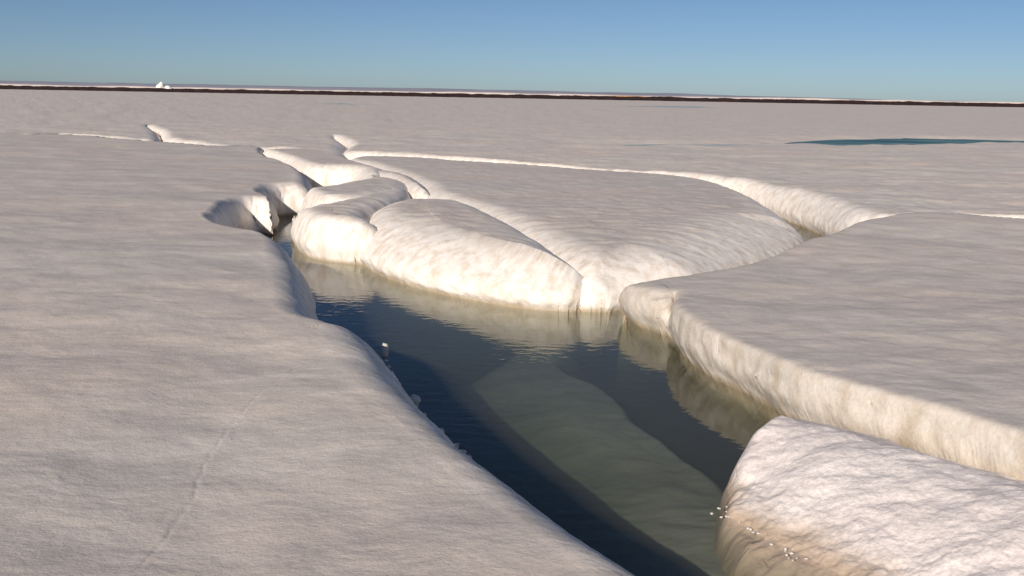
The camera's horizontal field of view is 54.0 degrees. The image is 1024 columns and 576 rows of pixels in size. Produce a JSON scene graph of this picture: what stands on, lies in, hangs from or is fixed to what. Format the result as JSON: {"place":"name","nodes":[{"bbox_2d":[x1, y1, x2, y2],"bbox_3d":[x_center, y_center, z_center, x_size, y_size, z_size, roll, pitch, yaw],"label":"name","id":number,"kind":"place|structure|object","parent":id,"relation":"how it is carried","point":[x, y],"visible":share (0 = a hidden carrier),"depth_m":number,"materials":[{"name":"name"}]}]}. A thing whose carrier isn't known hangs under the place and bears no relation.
{"place":"outdoors","nodes":[
{"label":"outdoors","id":0,"kind":"place"},
{"bbox_2d":[0,81,973,101],"bbox_3d":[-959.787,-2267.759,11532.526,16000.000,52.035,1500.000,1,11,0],"label":"hills","id":1,"kind":"structure","parent":0,"point":[331,88],"depth_m":11084.19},
{"bbox_2d":[0,89,1023,240],"bbox_3d":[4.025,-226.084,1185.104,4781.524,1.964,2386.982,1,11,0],"label":"ice field","id":2,"kind":"structure","parent":0,"point":[812,190],"depth_m":42.06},
{"bbox_2d":[324,103,355,104],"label":"melt pond","id":3,"kind":"structure","parent":2,"relation":"on","point":[339,103],"depth_m":148.06,"materials":[{"name":"grey liquid"}]},
{"bbox_2d":[626,106,716,107],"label":"melt pond","id":4,"kind":"structure","parent":2,"relation":"on","point":[674,106],"depth_m":187.13,"materials":[{"name":"grey liquid"}]},
{"bbox_2d":[624,144,748,145],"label":"melt pond","id":5,"kind":"structure","parent":2,"relation":"on","point":[689,144],"depth_m":39.21,"materials":[{"name":"grey liquid"}]},
{"bbox_2d":[785,138,1023,145],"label":"melt pond","id":6,"kind":"structure","parent":2,"relation":"on","point":[908,141],"depth_m":45.96,"materials":[{"name":"liquid"}]},
{"bbox_2d":[0,85,1023,106],"bbox_3d":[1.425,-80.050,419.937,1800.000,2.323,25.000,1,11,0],"label":"land","id":7,"kind":"structure","parent":0,"point":[522,96],"depth_m":411.61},
{"bbox_2d":[156,82,163,87],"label":"ice block","id":8,"kind":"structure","parent":7,"relation":"on","point":[160,85],"depth_m":425.40,"materials":[{"name":"white ice"}]},
{"bbox_2d":[0,84,1023,103],"bbox_3d":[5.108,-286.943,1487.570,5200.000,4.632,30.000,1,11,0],"label":"ice ridge","id":9,"kind":"structure","parent":0,"point":[509,93],"depth_m":1479.79,"materials":[{"name":"ice"}]},
{"bbox_2d":[0,0,1023,101],"label":"sky","id":10,"kind":"structure","parent":0,"point":[925,50],"materials":[{"name":"blue"}]},
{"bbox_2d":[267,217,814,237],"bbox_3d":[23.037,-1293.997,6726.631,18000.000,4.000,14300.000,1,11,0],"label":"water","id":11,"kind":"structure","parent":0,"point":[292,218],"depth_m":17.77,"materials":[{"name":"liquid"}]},
{"bbox_2d":[0,133,634,575],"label":"ice floe","id":12,"kind":"object","parent":11,"relation":"on","point":[190,385],"visible":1,"depth_m":5.80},
{"bbox_2d":[262,149,381,187],"bbox_3d":[-4.649,-2.346,25.657,2.046,1.916,10.603,-4,12,-23],"label":"ice floe","id":13,"kind":"object","parent":11,"relation":"on","point":[316,168],"visible":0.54,"depth_m":23.65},
{"bbox_2d":[291,188,410,347],"bbox_3d":[-2.527,-0.543,16.521,1.641,1.916,5.977,1,11,0],"label":"ice floe","id":14,"kind":"object","parent":11,"relation":"on","point":[330,241],"visible":0.63,"depth_m":13.93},
{"bbox_2d":[300,177,407,210],"bbox_3d":[-2.813,-1.055,19.139,2.043,1.914,4.944,1,11,0],"label":"ice floe","id":15,"kind":"object","parent":11,"relation":"on","point":[315,196],"visible":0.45,"depth_m":17.77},
{"bbox_2d":[381,343,388,358],"bbox_3d":[-1.101,0.543,8.693,0.069,0.141,0.075,0,11,-3],"label":"ice chunk","id":16,"kind":"object","parent":11,"relation":"on","point":[384,350],"visible":0.99,"depth_m":8.67,"materials":[{"name":"white ice"}]},
{"bbox_2d":[379,170,429,198],"bbox_3d":[-2.202,-1.343,20.708,1.086,1.908,5.288,-3,12,-20],"label":"ice floe","id":17,"kind":"object","parent":11,"relation":"on","point":[416,190],"visible":0.23,"depth_m":19.37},
{"bbox_2d":[410,394,420,403],"bbox_3d":[-0.683,0.789,7.122,0.074,0.077,0.070,-7,14,-37],"label":"ice chunk","id":18,"kind":"object","parent":11,"relation":"on","point":[415,399],"visible":0.75,"depth_m":7.10,"materials":[{"name":"white ice"}]},
{"bbox_2d":[360,199,595,389],"bbox_3d":[-0.879,-0.015,13.854,2.433,1.945,6.758,-2,11,-14],"label":"ice floe","id":19,"kind":"object","parent":11,"relation":"on","point":[462,295],"visible":0.85,"depth_m":11.83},
{"bbox_2d":[426,344,725,575],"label":"ice ledge","id":20,"kind":"object","parent":11,"relation":"in","point":[552,433],"visible":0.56,"depth_m":7.27,"materials":[{"name":"teal ice"}]},
{"bbox_2d":[352,156,804,400],"bbox_3d":[1.220,-1.220,20.406,7.127,1.903,18.253,-3,11,-18],"label":"ice floe","id":21,"kind":"object","parent":11,"relation":"on","point":[609,236],"visible":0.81,"depth_m":14.57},
{"bbox_2d":[615,212,1023,480],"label":"ice floe","id":22,"kind":"object","parent":11,"relation":"on","point":[905,330],"visible":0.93,"depth_m":8.76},
{"bbox_2d":[715,415,1023,575],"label":"ice floe","id":23,"kind":"object","parent":11,"relation":"in","point":[828,500],"visible":1,"depth_m":5.34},
{"bbox_2d":[372,318,733,491],"bbox_3d":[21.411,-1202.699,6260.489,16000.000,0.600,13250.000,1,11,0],"label":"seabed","id":24,"kind":"structure","parent":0,"point":[707,461],"depth_m":17.66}
]}

